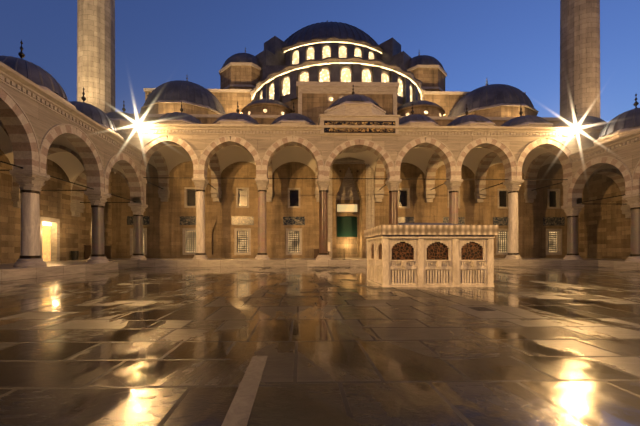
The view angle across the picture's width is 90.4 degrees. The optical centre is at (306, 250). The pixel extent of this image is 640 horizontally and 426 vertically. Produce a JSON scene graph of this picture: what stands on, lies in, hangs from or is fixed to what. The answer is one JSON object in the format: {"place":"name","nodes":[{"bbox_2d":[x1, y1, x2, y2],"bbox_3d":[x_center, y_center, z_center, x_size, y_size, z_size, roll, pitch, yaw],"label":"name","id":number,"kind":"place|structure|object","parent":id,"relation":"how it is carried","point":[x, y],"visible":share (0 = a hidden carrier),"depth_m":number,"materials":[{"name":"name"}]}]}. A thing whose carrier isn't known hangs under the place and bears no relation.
{"place":"outdoors","nodes":[
{"label":"outdoors","id":0,"kind":"place"},
{"bbox_2d":[0,149,111,262],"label":"portico wall","id":1,"kind":"structure","parent":0,"point":[64,232],"depth_m":26.43,"materials":[{"name":"beige stone"}]},
{"bbox_2d":[0,61,143,216],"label":"portico walls","id":2,"kind":"structure","parent":0,"point":[36,120],"depth_m":19.45,"materials":[{"name":"beige stone"}]},
{"bbox_2d":[0,56,117,132],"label":"domes","id":3,"kind":"structure","parent":2,"relation":"on","point":[35,74],"depth_m":19.68,"materials":[{"name":"metal"}]},
{"bbox_2d":[18,39,85,102],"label":"finials","id":4,"kind":"object","parent":3,"relation":"on","point":[21,54],"visible":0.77,"depth_m":20.07,"materials":[{"name":"metal"}]},
{"bbox_2d":[0,126,126,181],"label":"portico vaults","id":5,"kind":"object","parent":2,"relation":"attached to","point":[70,165],"visible":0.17,"depth_m":26.07,"materials":[{"name":"beige paint"}]},
{"bbox_2d":[0,266,639,425],"bbox_3d":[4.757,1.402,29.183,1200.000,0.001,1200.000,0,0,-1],"label":"courtyard ground","id":6,"kind":"structure","parent":0,"point":[337,346],"depth_m":4.56,"materials":[{"name":"stone"}]},
{"bbox_2d":[221,356,267,425],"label":"paving strip","id":7,"kind":"object","parent":6,"relation":"on","point":[239,411],"visible":1,"depth_m":3.07,"materials":[{"name":"white stone"}]},
{"bbox_2d":[0,258,639,281],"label":"stylobate","id":8,"kind":"object","parent":6,"relation":"on","point":[9,272],"visible":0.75,"depth_m":27.86,"materials":[{"name":"stone"}]},
{"bbox_2d":[70,251,78,259],"bbox_3d":[-20.500,0.427,28.050,0.620,0.850,0.604,0,0,-1],"label":"litter bin","id":9,"kind":"object","parent":8,"relation":"on","point":[74,255],"visible":0.79,"depth_m":27.84,"materials":[{"name":"black plastic"}]},
{"bbox_2d":[9,170,147,266],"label":"portico columns","id":10,"kind":"structure","parent":8,"relation":"on","point":[30,256],"depth_m":17.32,"materials":[{"name":"beige stone"}]},
{"bbox_2d":[84,245,110,258],"bbox_3d":[-20.465,0.138,31.151,0.980,1.332,2.680,0,0,-1],"label":"wooden chest","id":11,"kind":"object","parent":8,"relation":"on","point":[107,251],"visible":0.38,"depth_m":31.43,"materials":[{"name":"brown wood"}]},
{"bbox_2d":[313,249,328,257],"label":"shoe racks","id":12,"kind":"object","parent":8,"relation":"on","point":[316,252],"visible":0.25,"depth_m":33.50,"materials":[{"name":"brown wood"}]},
{"bbox_2d":[192,178,523,259],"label":"portico columns","id":13,"kind":"structure","parent":8,"relation":"on","point":[513,186],"depth_m":28.81,"materials":[{"name":"beige stone"}]},
{"bbox_2d":[110,101,606,202],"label":"portico walls","id":14,"kind":"structure","parent":8,"relation":"on","point":[512,147],"depth_m":28.89,"materials":[{"name":"beige stone"}]},
{"bbox_2d":[106,94,604,126],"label":"domes","id":15,"kind":"structure","parent":14,"relation":"on","point":[419,117],"depth_m":30.33,"materials":[{"name":"metal"}]},
{"bbox_2d":[122,85,577,116],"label":"finials","id":16,"kind":"object","parent":15,"relation":"on","point":[353,92],"visible":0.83,"depth_m":32.07,"materials":[{"name":"metal"}]},
{"bbox_2d":[130,178,581,205],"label":"corner piers","id":17,"kind":"structure","parent":14,"relation":"attached to","point":[565,185],"depth_m":29.14,"materials":[{"name":"stone"}]},
{"bbox_2d":[324,120,394,132],"bbox_3d":[4.770,-11.158,28.559,6.440,1.080,0.071,0,0,-1],"label":"inscription panel","id":18,"kind":"object","parent":14,"relation":"attached to","point":[360,130],"visible":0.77,"depth_m":28.53,"materials":[{"name":"brown metal"}]},
{"bbox_2d":[561,193,639,261],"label":"portico columns","id":19,"kind":"structure","parent":8,"relation":"on","point":[572,211],"depth_m":28.92,"materials":[{"name":"beige stone"}]},
{"bbox_2d":[77,0,599,117],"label":"minarets","id":20,"kind":"object","parent":6,"relation":"on","point":[580,54],"depth_m":39.42,"materials":[{"name":"stone"}]},
{"bbox_2d":[364,223,498,286],"bbox_3d":[5.082,0.092,13.787,4.560,2.620,3.190,0,0,-1],"label":"fountain","id":21,"kind":"object","parent":6,"relation":"on","point":[427,255],"visible":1,"depth_m":12.37,"materials":[{"name":"stone"}]},
{"bbox_2d":[468,307,495,310],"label":"drain grates","id":22,"kind":"object","parent":6,"relation":"on","point":[481,309],"visible":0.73,"depth_m":7.56,"materials":[{"name":"black metal"}]},
{"bbox_2d":[0,0,639,122],"label":"sky","id":23,"kind":"structure","parent":0,"point":[515,43],"materials":[{"name":"blue"}]},
{"bbox_2d":[114,144,560,174],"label":"front portico vaults","id":24,"kind":"object","parent":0,"point":[228,155],"visible":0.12,"depth_m":34.01,"materials":[{"name":"beige stone"}]},
{"bbox_2d":[112,158,578,257],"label":"portico wall","id":25,"kind":"structure","parent":0,"point":[355,209],"depth_m":34.80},
{"bbox_2d":[132,36,569,257],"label":"mosque building","id":26,"kind":"structure","parent":0,"point":[313,91],"depth_m":39.33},
{"bbox_2d":[143,21,534,116],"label":"domes","id":27,"kind":"structure","parent":26,"relation":"on","point":[488,95],"depth_m":41.39,"materials":[{"name":"metal"}]},
{"bbox_2d":[186,20,488,85],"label":"finials","id":28,"kind":"object","parent":27,"relation":"on","point":[327,21],"visible":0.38,"depth_m":44.85,"materials":[{"name":"black metal"}]},
{"bbox_2d":[567,126,639,217],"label":"portico walls","id":29,"kind":"structure","parent":0,"point":[619,149],"depth_m":26.20,"materials":[{"name":"beige stone"}]},
{"bbox_2d":[592,164,618,173],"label":"portico vaults","id":30,"kind":"object","parent":29,"relation":"attached to","point":[605,166],"visible":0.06,"depth_m":29.03,"materials":[{"name":"beige paint"}]},
{"bbox_2d":[598,108,639,137],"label":"portico domes","id":31,"kind":"structure","parent":29,"relation":"on","point":[629,118],"depth_m":26.05,"materials":[{"name":"metal"}]},
{"bbox_2d":[633,94,638,108],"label":"portico finials","id":32,"kind":"object","parent":31,"relation":"on","point":[636,103],"visible":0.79,"depth_m":26.75,"materials":[{"name":"black metal"}]},
{"bbox_2d":[579,174,630,258],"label":"portico wall","id":33,"kind":"structure","parent":0,"point":[604,228],"depth_m":32.55,"materials":[{"name":"beige stone"}]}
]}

